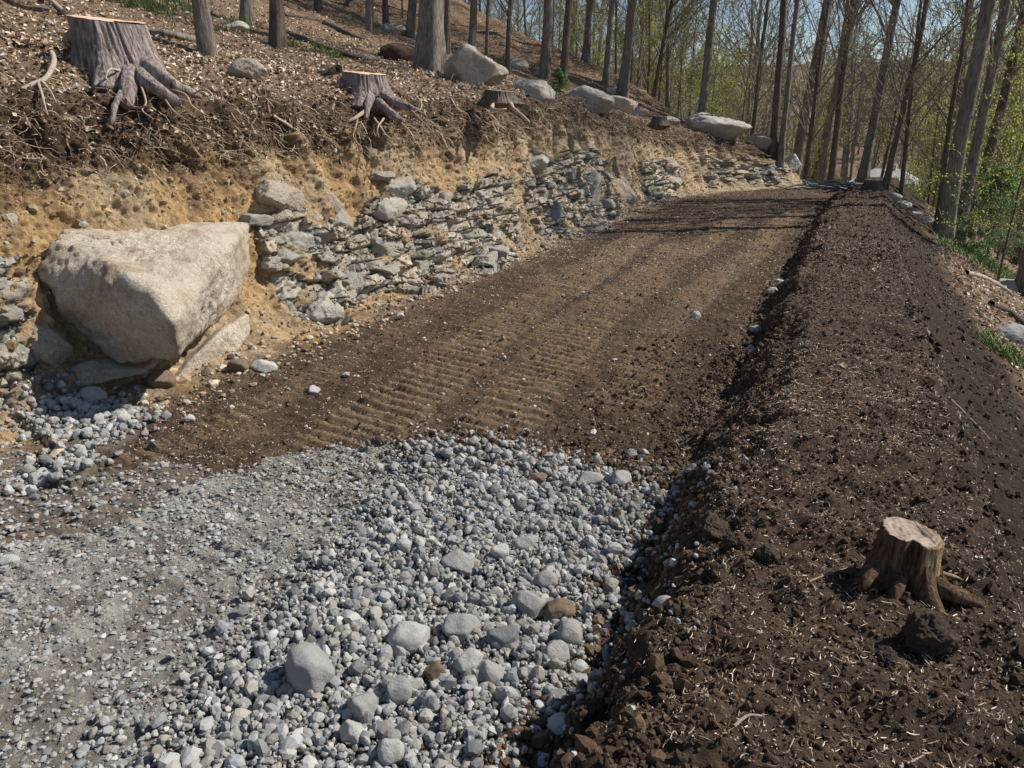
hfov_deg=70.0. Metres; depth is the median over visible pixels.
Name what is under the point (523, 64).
rock
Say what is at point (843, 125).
wood
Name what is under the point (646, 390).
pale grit
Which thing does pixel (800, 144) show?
forest tree
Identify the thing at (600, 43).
forest tree
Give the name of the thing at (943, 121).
forest tree
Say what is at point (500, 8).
forest tree
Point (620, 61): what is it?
forest tree
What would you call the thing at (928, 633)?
soil clod
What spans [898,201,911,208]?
rock
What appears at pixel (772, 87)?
forest tree
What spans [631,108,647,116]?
rock
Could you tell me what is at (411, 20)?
tree
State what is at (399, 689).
cobble
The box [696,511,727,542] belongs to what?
soil clod
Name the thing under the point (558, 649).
cobble
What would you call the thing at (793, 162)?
boulder
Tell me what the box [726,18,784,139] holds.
forest tree
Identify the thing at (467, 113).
exposed root
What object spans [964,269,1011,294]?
fallen log
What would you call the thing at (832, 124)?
forest tree
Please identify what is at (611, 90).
rock
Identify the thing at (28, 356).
embedded rock
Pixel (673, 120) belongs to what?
rock
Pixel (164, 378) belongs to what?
cobble
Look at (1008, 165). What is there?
forest tree
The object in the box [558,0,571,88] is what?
tree
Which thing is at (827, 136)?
tree
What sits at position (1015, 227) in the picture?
forest tree
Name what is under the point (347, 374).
road stones
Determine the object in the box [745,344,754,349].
cobble
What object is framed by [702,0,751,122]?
forest tree
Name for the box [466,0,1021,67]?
sky
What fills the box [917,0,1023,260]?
young tree
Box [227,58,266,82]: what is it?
rock
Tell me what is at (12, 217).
embedded rock
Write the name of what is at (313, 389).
cobble
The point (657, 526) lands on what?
soil clod
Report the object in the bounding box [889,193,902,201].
rock
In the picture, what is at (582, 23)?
forest tree
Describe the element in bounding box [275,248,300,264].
embedded rock
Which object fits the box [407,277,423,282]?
embedded rock
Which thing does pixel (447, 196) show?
embedded rock
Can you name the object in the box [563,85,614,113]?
boulder
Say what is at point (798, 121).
forest tree
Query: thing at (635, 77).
forest tree
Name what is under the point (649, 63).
forest tree
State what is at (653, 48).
forest tree
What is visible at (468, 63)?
boulder
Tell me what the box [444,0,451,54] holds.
tree
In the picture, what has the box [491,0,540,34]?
forest tree
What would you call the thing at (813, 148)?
forest tree
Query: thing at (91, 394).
cobble
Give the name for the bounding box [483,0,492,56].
tree
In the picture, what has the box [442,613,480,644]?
cobble
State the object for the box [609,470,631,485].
cobble
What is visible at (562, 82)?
evergreen sapling
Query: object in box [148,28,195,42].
fallen log
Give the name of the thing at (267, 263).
rock ledge
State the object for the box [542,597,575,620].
cobble
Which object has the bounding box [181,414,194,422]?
cobble
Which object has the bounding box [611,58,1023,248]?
valley
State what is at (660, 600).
cobble
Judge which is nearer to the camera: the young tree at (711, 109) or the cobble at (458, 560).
the cobble at (458, 560)
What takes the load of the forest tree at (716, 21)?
on the valley
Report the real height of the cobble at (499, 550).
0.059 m
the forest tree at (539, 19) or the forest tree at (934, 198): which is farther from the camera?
the forest tree at (539, 19)
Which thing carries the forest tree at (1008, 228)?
on the slope
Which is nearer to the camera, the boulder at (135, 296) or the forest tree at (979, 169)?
the boulder at (135, 296)
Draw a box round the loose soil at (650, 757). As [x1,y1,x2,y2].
[92,177,1023,767]
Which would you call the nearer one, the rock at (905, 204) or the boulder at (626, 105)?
the rock at (905, 204)
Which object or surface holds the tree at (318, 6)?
on the hillside
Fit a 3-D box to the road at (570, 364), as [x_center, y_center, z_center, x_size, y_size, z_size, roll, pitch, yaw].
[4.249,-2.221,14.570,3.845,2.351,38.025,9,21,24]
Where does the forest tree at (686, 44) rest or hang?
on the valley
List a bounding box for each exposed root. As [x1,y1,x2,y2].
[21,50,56,127]
[273,115,322,140]
[450,98,490,124]
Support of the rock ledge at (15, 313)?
on the cut bank
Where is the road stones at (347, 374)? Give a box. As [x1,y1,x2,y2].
[184,193,819,456]
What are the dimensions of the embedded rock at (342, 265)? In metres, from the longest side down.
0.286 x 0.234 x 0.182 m
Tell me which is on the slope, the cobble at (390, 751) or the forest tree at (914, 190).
the forest tree at (914, 190)
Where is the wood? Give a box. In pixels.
[502,3,1023,194]
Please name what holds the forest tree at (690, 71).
on the valley
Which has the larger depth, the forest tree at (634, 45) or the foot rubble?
the forest tree at (634, 45)
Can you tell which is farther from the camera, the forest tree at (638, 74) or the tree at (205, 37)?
the forest tree at (638, 74)
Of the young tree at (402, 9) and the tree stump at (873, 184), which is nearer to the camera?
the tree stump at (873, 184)
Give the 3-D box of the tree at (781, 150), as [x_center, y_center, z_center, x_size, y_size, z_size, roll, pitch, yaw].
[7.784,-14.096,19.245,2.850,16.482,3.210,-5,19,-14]
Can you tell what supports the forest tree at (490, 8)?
on the valley
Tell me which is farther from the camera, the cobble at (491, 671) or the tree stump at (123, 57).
the tree stump at (123, 57)
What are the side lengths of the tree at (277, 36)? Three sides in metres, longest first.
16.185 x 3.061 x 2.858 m
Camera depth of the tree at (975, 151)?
15.61 m
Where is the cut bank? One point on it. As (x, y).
(26, 294)
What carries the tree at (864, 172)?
on the berm
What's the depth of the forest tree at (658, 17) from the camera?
26.47 m
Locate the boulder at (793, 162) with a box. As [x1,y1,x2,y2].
[785,154,800,171]
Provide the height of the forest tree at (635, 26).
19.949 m
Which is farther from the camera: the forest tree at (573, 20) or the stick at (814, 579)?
the forest tree at (573, 20)
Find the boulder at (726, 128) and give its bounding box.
[684,112,752,139]
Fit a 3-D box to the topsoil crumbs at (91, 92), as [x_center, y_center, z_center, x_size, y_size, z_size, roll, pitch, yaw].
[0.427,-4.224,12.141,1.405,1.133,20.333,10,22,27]
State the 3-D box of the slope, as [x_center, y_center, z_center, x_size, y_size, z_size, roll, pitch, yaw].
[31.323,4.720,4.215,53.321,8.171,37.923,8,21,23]
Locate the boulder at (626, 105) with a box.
[611,95,637,113]
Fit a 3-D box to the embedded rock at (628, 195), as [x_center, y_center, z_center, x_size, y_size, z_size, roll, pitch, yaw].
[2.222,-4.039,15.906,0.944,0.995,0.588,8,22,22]
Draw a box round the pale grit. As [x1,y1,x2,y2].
[0,90,1023,767]
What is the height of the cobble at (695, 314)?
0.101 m
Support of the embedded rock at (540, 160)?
on the cut bank
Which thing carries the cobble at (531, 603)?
on the gravel at (260, 717)
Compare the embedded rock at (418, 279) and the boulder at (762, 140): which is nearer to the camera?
the embedded rock at (418, 279)
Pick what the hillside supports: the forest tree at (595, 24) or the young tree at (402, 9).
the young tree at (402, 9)
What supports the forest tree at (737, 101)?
on the hillside
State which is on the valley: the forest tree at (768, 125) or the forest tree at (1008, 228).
the forest tree at (768, 125)
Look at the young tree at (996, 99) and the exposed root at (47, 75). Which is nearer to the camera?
the exposed root at (47, 75)
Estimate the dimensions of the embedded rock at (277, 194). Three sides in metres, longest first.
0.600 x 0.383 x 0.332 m
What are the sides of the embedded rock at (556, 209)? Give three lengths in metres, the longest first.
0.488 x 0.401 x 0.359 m
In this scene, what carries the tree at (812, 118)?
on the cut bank
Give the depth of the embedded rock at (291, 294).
6.51 m
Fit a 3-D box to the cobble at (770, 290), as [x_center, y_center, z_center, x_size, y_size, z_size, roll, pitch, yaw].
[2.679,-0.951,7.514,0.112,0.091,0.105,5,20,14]
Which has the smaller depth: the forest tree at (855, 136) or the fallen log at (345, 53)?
the fallen log at (345, 53)
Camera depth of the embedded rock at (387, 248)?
7.84 m
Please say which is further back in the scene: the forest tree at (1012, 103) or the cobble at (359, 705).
the forest tree at (1012, 103)
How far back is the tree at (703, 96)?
21.66 m
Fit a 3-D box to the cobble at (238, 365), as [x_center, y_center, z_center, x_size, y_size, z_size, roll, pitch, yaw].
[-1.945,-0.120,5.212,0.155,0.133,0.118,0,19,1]
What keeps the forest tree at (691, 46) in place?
on the valley
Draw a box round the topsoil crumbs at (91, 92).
[0,81,723,188]
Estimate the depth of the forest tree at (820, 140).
41.11 m
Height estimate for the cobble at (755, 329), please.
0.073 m
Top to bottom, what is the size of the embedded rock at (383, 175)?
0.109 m
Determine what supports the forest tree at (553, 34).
on the hillside
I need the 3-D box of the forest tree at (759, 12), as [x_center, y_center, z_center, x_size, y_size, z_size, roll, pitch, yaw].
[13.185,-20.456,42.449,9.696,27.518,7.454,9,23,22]
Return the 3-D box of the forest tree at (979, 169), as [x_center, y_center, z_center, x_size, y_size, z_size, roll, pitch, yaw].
[17.830,-6.829,27.399,2.415,5.698,3.215,-10,20,-30]
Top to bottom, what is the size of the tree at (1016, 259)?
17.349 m
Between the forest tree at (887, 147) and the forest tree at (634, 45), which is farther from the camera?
the forest tree at (634, 45)
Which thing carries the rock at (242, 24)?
on the hillside
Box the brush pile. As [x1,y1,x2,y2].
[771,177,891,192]
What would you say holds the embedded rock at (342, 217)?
on the cut bank
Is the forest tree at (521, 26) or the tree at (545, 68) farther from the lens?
the forest tree at (521, 26)
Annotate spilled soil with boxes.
[375,427,672,544]
[447,431,744,767]
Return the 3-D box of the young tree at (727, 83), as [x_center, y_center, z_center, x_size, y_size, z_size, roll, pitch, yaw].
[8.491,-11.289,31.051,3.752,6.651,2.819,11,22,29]
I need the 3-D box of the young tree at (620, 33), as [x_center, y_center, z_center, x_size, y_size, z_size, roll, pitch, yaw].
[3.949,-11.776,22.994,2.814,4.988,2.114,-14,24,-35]
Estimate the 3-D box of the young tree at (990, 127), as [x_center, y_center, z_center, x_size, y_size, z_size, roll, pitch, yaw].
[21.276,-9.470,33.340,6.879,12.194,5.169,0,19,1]
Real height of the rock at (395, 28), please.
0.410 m
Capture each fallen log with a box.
[45,0,65,13]
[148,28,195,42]
[284,12,320,21]
[286,29,379,60]
[322,19,371,42]
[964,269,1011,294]
[987,300,1023,325]
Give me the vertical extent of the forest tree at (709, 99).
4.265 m
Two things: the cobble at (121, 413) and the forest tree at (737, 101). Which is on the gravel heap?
the cobble at (121, 413)
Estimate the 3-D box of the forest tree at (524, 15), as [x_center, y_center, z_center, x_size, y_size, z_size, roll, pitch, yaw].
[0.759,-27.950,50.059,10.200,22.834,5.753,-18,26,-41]
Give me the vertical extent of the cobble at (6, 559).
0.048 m
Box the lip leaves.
[0,68,989,490]
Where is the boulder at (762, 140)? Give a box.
[746,133,771,149]
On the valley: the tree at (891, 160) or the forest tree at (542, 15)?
the forest tree at (542, 15)
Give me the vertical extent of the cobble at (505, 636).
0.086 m
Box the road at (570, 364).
[0,188,837,767]
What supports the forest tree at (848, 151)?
on the valley
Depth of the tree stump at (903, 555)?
2.10 m
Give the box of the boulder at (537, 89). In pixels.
[512,79,555,103]
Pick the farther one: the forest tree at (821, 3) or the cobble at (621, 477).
the forest tree at (821, 3)
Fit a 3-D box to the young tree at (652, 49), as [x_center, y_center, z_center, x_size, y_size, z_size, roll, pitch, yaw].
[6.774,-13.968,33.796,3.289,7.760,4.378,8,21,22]
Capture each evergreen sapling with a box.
[551,67,569,93]
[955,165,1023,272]
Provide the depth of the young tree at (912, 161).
29.19 m
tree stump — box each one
[59,15,213,125]
[318,64,435,145]
[476,89,529,122]
[647,116,671,129]
[852,516,984,612]
[860,179,883,190]
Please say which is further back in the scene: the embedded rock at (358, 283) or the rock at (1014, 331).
the rock at (1014, 331)
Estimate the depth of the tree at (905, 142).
16.58 m
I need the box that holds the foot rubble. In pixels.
[0,186,718,474]
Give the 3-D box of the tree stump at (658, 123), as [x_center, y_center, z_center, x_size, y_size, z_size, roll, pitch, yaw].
[3.120,-5.532,15.485,0.440,0.286,0.417,18,26,42]
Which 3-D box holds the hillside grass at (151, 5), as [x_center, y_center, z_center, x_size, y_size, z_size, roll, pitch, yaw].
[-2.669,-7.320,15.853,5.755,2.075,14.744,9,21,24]
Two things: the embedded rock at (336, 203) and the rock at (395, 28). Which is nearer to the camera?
the embedded rock at (336, 203)
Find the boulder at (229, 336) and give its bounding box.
[175,314,249,376]
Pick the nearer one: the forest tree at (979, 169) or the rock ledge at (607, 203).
the rock ledge at (607, 203)
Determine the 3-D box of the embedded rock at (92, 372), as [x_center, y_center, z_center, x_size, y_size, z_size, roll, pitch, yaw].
[-2.731,-0.118,4.888,0.678,0.221,0.724,8,17,23]
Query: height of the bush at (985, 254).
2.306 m
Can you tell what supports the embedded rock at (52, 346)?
on the cut bank
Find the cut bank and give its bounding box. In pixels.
[0,62,808,458]
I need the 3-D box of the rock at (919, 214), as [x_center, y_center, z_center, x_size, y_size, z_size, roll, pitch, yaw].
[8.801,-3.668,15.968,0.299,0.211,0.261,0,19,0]
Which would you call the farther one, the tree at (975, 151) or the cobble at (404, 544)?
the tree at (975, 151)
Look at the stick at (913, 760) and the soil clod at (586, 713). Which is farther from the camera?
the soil clod at (586, 713)
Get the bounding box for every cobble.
[0,554,19,565]
[28,471,53,487]
[75,386,106,402]
[111,410,129,417]
[145,369,175,388]
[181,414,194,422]
[227,358,248,372]
[249,359,277,372]
[285,643,335,693]
[308,385,320,394]
[311,581,325,595]
[339,719,364,746]
[348,691,377,720]
[377,738,403,765]
[386,621,429,653]
[387,676,412,704]
[396,538,412,554]
[423,661,450,680]
[441,549,473,573]
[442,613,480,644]
[453,648,483,673]
[477,659,503,683]
[486,625,518,653]
[490,543,508,560]
[510,590,545,617]
[512,536,534,549]
[527,472,546,484]
[535,570,557,588]
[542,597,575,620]
[542,640,569,662]
[547,712,564,734]
[556,618,582,645]
[571,672,589,688]
[578,471,603,484]
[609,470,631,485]
[640,449,649,454]
[654,595,672,606]
[691,311,700,318]
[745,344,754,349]
[750,325,760,333]
[767,287,777,294]
[773,279,783,283]
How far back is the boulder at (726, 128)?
20.47 m
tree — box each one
[191,0,217,56]
[239,0,253,25]
[268,0,287,49]
[313,0,322,12]
[345,0,352,7]
[365,0,373,32]
[382,0,388,23]
[401,0,403,18]
[404,0,416,38]
[413,0,446,73]
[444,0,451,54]
[463,0,515,17]
[466,0,495,14]
[468,0,476,48]
[481,0,521,30]
[481,0,554,39]
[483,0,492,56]
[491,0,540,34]
[494,0,580,49]
[496,0,514,69]
[503,0,541,37]
[506,0,543,35]
[522,0,563,36]
[524,1,561,50]
[525,1,602,57]
[527,0,563,42]
[529,1,562,39]
[531,4,592,58]
[532,0,595,48]
[539,0,552,80]
[541,0,620,59]
[553,1,602,62]
[554,0,613,70]
[554,0,621,63]
[554,0,679,87]
[555,1,619,57]
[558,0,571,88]
[563,0,627,64]
[569,0,577,55]
[572,0,696,109]
[574,1,723,90]
[577,1,618,72]
[577,23,614,72]
[581,0,593,63]
[592,0,635,66]
[592,0,707,95]
[593,0,705,117]
[597,26,642,80]
[598,0,655,74]
[602,0,614,87]
[602,0,672,83]
[607,0,730,98]
[608,0,627,73]
[612,0,722,96]
[612,0,729,93]
[615,0,636,97]
[619,2,674,103]
[632,1,699,113]
[632,14,675,104]
[633,0,716,118]
[635,0,715,99]
[638,0,717,115]
[643,0,693,101]
[643,0,717,119]
[655,0,696,117]
[661,32,718,119]
[670,11,747,117]
[673,0,759,106]
[674,0,818,139]
[679,69,721,116]
[687,35,754,140]
[689,0,834,135]
[693,0,821,138]
[697,0,716,112]
[697,0,942,182]
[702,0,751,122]
[712,52,747,116]
[718,0,783,139]
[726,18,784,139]
[729,0,901,178]
[741,15,805,152]
[756,1,827,155]
[768,0,790,157]
[776,0,799,173]
[778,77,851,180]
[785,0,876,181]
[786,78,830,170]
[792,0,832,176]
[798,0,945,177]
[798,0,1023,199]
[799,5,859,180]
[809,0,882,182]
[809,0,1023,191]
[810,95,845,178]
[810,123,858,180]
[811,0,869,182]
[811,0,1023,225]
[820,1,891,180]
[822,0,890,181]
[846,11,921,169]
[854,0,900,182]
[858,0,1023,265]
[859,0,973,176]
[873,0,1019,158]
[877,0,1003,203]
[883,61,973,205]
[899,0,984,206]
[905,18,1010,206]
[905,104,964,206]
[911,0,987,189]
[916,54,1023,240]
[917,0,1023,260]
[917,67,991,196]
[923,0,1023,237]
[932,0,996,243]
[935,31,1023,280]
[936,4,1021,197]
[947,0,1023,158]
[955,0,1023,242]
[961,122,1019,245]
[966,16,1023,251]
[968,0,1023,241]
[968,71,1023,255]
[983,21,1021,206]
[984,109,1023,252]
[987,31,1020,257]
[989,128,1023,255]
[994,193,1018,251]
[1015,245,1023,298]
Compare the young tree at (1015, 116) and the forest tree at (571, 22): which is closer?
the young tree at (1015, 116)
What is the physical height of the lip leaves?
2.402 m
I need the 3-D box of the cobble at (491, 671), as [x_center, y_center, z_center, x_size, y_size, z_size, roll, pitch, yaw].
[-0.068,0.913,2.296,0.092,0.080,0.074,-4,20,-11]
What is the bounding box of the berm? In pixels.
[488,177,1023,767]
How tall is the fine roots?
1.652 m
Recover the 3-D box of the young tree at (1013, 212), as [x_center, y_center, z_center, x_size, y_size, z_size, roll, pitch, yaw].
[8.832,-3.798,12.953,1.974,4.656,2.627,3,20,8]
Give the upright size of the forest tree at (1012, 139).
21.044 m
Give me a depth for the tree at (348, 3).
20.83 m
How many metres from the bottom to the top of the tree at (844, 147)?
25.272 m
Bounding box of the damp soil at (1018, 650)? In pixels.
[883,191,1023,685]
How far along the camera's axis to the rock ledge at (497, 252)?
8.48 m
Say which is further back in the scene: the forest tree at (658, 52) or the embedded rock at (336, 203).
the forest tree at (658, 52)
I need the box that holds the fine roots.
[0,43,750,201]
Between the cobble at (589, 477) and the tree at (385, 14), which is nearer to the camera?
the cobble at (589, 477)
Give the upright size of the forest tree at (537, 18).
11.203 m
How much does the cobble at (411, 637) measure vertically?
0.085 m
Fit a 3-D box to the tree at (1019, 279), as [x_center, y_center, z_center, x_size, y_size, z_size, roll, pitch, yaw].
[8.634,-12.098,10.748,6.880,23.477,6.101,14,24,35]
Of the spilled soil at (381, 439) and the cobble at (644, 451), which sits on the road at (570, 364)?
the cobble at (644, 451)
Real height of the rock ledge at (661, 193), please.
0.984 m
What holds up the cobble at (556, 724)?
on the spilled soil at (538, 739)
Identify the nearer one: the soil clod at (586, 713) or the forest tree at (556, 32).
the soil clod at (586, 713)
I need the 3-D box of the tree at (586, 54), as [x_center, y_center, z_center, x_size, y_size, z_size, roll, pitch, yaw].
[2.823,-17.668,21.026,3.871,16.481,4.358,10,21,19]
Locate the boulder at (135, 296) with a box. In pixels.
[38,221,250,363]
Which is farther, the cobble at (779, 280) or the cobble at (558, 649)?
the cobble at (779, 280)
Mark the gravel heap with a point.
(99, 414)
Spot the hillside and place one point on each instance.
(461, 8)
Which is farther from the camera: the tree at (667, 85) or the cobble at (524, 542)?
the tree at (667, 85)
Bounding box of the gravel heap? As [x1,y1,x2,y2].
[0,334,171,511]
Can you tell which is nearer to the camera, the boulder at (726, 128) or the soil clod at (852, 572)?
the soil clod at (852, 572)
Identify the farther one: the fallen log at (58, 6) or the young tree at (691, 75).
the young tree at (691, 75)
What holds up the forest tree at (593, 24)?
on the valley
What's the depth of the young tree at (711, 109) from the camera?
23.43 m
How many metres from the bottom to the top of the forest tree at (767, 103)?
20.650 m
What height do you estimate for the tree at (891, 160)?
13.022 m
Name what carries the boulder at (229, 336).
on the cut bank
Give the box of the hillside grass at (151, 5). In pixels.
[105,0,609,94]
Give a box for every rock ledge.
[0,277,23,334]
[240,213,356,325]
[370,178,513,282]
[534,153,615,235]
[642,157,683,197]
[708,160,777,183]
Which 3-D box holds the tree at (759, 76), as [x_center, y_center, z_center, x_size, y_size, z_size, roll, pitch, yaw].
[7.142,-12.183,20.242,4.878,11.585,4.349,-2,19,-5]
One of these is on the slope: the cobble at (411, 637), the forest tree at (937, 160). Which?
the forest tree at (937, 160)
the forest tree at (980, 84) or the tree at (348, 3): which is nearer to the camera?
the tree at (348, 3)
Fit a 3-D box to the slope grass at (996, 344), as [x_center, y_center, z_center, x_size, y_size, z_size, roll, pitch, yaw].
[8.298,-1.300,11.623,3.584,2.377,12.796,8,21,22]
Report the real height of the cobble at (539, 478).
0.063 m
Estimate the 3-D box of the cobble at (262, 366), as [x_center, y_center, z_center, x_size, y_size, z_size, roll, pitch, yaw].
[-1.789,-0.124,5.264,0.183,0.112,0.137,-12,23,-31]
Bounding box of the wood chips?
[0,54,1023,767]
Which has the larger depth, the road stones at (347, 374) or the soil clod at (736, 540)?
the road stones at (347, 374)
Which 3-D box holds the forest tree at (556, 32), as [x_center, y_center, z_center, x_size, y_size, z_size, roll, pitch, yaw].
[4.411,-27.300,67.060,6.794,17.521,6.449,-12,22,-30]
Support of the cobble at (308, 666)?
on the gravel at (260, 717)
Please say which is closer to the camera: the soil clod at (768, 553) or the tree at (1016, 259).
the soil clod at (768, 553)
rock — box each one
[0,213,17,226]
[0,343,36,366]
[29,325,72,365]
[70,357,158,387]
[224,20,249,31]
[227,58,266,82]
[256,179,304,210]
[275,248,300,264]
[277,231,313,251]
[278,284,308,301]
[305,291,343,324]
[328,191,341,213]
[331,209,353,230]
[335,261,346,271]
[340,272,364,293]
[369,171,395,180]
[370,240,399,257]
[372,197,407,220]
[377,22,406,34]
[385,176,415,197]
[404,243,416,261]
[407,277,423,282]
[438,190,453,202]
[503,58,528,71]
[529,152,548,170]
[546,200,563,224]
[587,166,601,203]
[606,87,615,93]
[617,175,635,205]
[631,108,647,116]
[652,163,658,171]
[664,160,679,172]
[665,116,679,125]
[668,176,681,188]
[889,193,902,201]
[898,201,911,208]
[912,211,922,218]
[923,218,933,225]
[997,323,1023,347]
[999,278,1017,292]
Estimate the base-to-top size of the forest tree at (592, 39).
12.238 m
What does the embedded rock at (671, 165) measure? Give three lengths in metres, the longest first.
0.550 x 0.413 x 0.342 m
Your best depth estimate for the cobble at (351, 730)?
2.05 m
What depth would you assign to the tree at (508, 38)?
19.71 m
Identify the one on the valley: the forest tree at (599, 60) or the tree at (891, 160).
the forest tree at (599, 60)
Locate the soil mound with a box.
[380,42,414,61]
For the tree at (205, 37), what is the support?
on the hillside
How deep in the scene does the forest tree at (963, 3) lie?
27.44 m
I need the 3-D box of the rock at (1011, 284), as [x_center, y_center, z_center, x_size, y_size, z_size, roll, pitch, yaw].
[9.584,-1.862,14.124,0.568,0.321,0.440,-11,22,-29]
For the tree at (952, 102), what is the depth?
14.76 m
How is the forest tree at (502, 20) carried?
on the valley
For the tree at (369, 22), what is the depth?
17.77 m
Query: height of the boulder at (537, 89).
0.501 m
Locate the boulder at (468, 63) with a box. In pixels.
[444,43,508,87]
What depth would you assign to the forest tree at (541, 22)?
49.39 m
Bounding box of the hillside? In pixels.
[0,0,768,153]
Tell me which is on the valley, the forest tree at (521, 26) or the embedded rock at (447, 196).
the forest tree at (521, 26)
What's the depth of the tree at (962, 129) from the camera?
14.23 m
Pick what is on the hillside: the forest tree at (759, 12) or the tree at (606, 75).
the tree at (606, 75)
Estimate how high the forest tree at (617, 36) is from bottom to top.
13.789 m
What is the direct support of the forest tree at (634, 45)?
on the valley
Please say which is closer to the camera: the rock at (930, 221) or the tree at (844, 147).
the rock at (930, 221)
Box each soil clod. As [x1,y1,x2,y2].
[570,698,607,728]
[642,518,669,535]
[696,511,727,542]
[721,531,750,552]
[754,543,780,563]
[845,567,861,579]
[874,645,897,667]
[901,610,960,657]
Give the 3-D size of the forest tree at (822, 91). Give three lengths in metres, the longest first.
13.600 x 3.714 x 3.208 m
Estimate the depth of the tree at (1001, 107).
17.38 m
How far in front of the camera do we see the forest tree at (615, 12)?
29.11 m
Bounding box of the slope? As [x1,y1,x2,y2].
[914,197,1023,438]
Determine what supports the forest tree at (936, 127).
on the slope
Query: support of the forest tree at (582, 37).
on the valley
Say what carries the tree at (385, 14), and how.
on the hillside
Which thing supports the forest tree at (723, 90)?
on the valley
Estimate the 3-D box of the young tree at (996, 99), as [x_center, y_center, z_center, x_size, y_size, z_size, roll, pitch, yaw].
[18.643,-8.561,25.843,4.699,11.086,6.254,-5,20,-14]
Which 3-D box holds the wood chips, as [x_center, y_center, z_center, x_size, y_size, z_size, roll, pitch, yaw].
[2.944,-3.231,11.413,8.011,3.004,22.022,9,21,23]
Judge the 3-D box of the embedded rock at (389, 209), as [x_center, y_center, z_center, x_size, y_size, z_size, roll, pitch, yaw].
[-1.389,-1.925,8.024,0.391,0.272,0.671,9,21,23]
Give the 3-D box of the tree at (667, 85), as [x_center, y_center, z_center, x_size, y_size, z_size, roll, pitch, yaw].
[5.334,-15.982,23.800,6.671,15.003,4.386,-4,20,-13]
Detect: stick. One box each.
[733,714,761,727]
[808,567,847,581]
[898,754,926,767]
[948,396,990,439]
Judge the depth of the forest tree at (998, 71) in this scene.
33.76 m
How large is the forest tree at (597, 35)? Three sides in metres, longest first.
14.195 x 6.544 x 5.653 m
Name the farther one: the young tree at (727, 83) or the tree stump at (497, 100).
the young tree at (727, 83)
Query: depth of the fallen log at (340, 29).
15.74 m
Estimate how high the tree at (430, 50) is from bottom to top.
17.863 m
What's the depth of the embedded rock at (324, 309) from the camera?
6.77 m
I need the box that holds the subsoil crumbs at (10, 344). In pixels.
[0,129,742,451]
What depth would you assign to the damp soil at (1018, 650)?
4.07 m
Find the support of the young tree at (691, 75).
on the hillside
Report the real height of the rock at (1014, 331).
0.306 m
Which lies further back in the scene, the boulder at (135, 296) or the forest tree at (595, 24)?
the forest tree at (595, 24)
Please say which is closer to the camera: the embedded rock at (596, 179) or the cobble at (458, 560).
the cobble at (458, 560)
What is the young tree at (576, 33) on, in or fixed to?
on the hillside
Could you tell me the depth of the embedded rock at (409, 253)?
8.37 m
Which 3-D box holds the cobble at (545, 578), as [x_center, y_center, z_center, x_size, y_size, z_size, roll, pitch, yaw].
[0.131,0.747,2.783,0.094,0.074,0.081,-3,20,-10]
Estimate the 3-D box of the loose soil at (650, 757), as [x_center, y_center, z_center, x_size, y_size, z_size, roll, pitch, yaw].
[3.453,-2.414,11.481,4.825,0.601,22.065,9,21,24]
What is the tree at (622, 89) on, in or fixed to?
on the hillside
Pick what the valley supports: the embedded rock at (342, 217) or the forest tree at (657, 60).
the forest tree at (657, 60)
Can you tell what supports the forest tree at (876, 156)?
on the valley
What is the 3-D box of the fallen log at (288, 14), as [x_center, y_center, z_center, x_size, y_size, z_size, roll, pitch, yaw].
[-4.601,-8.053,16.066,0.804,0.167,0.113,-13,23,-32]
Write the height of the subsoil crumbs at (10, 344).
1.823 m
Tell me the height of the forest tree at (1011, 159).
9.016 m
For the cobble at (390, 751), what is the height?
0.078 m
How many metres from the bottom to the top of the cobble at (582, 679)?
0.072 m
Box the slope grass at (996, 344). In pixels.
[897,192,1023,370]
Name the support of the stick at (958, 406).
on the berm
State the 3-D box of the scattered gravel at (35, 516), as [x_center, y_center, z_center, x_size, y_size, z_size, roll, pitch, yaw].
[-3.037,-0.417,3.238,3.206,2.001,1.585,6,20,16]
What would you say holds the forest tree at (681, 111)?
on the valley
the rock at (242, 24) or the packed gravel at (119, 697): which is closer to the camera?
the packed gravel at (119, 697)
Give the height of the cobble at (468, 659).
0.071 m
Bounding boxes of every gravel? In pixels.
[0,419,219,556]
[0,434,432,767]
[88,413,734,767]
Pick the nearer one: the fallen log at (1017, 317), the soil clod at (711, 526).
the soil clod at (711, 526)
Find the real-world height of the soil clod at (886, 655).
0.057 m
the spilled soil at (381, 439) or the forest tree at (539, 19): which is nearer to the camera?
the spilled soil at (381, 439)
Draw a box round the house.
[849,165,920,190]
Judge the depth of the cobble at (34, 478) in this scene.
3.57 m
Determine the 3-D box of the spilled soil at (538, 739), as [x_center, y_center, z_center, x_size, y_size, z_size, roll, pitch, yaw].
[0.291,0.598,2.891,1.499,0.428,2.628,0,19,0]

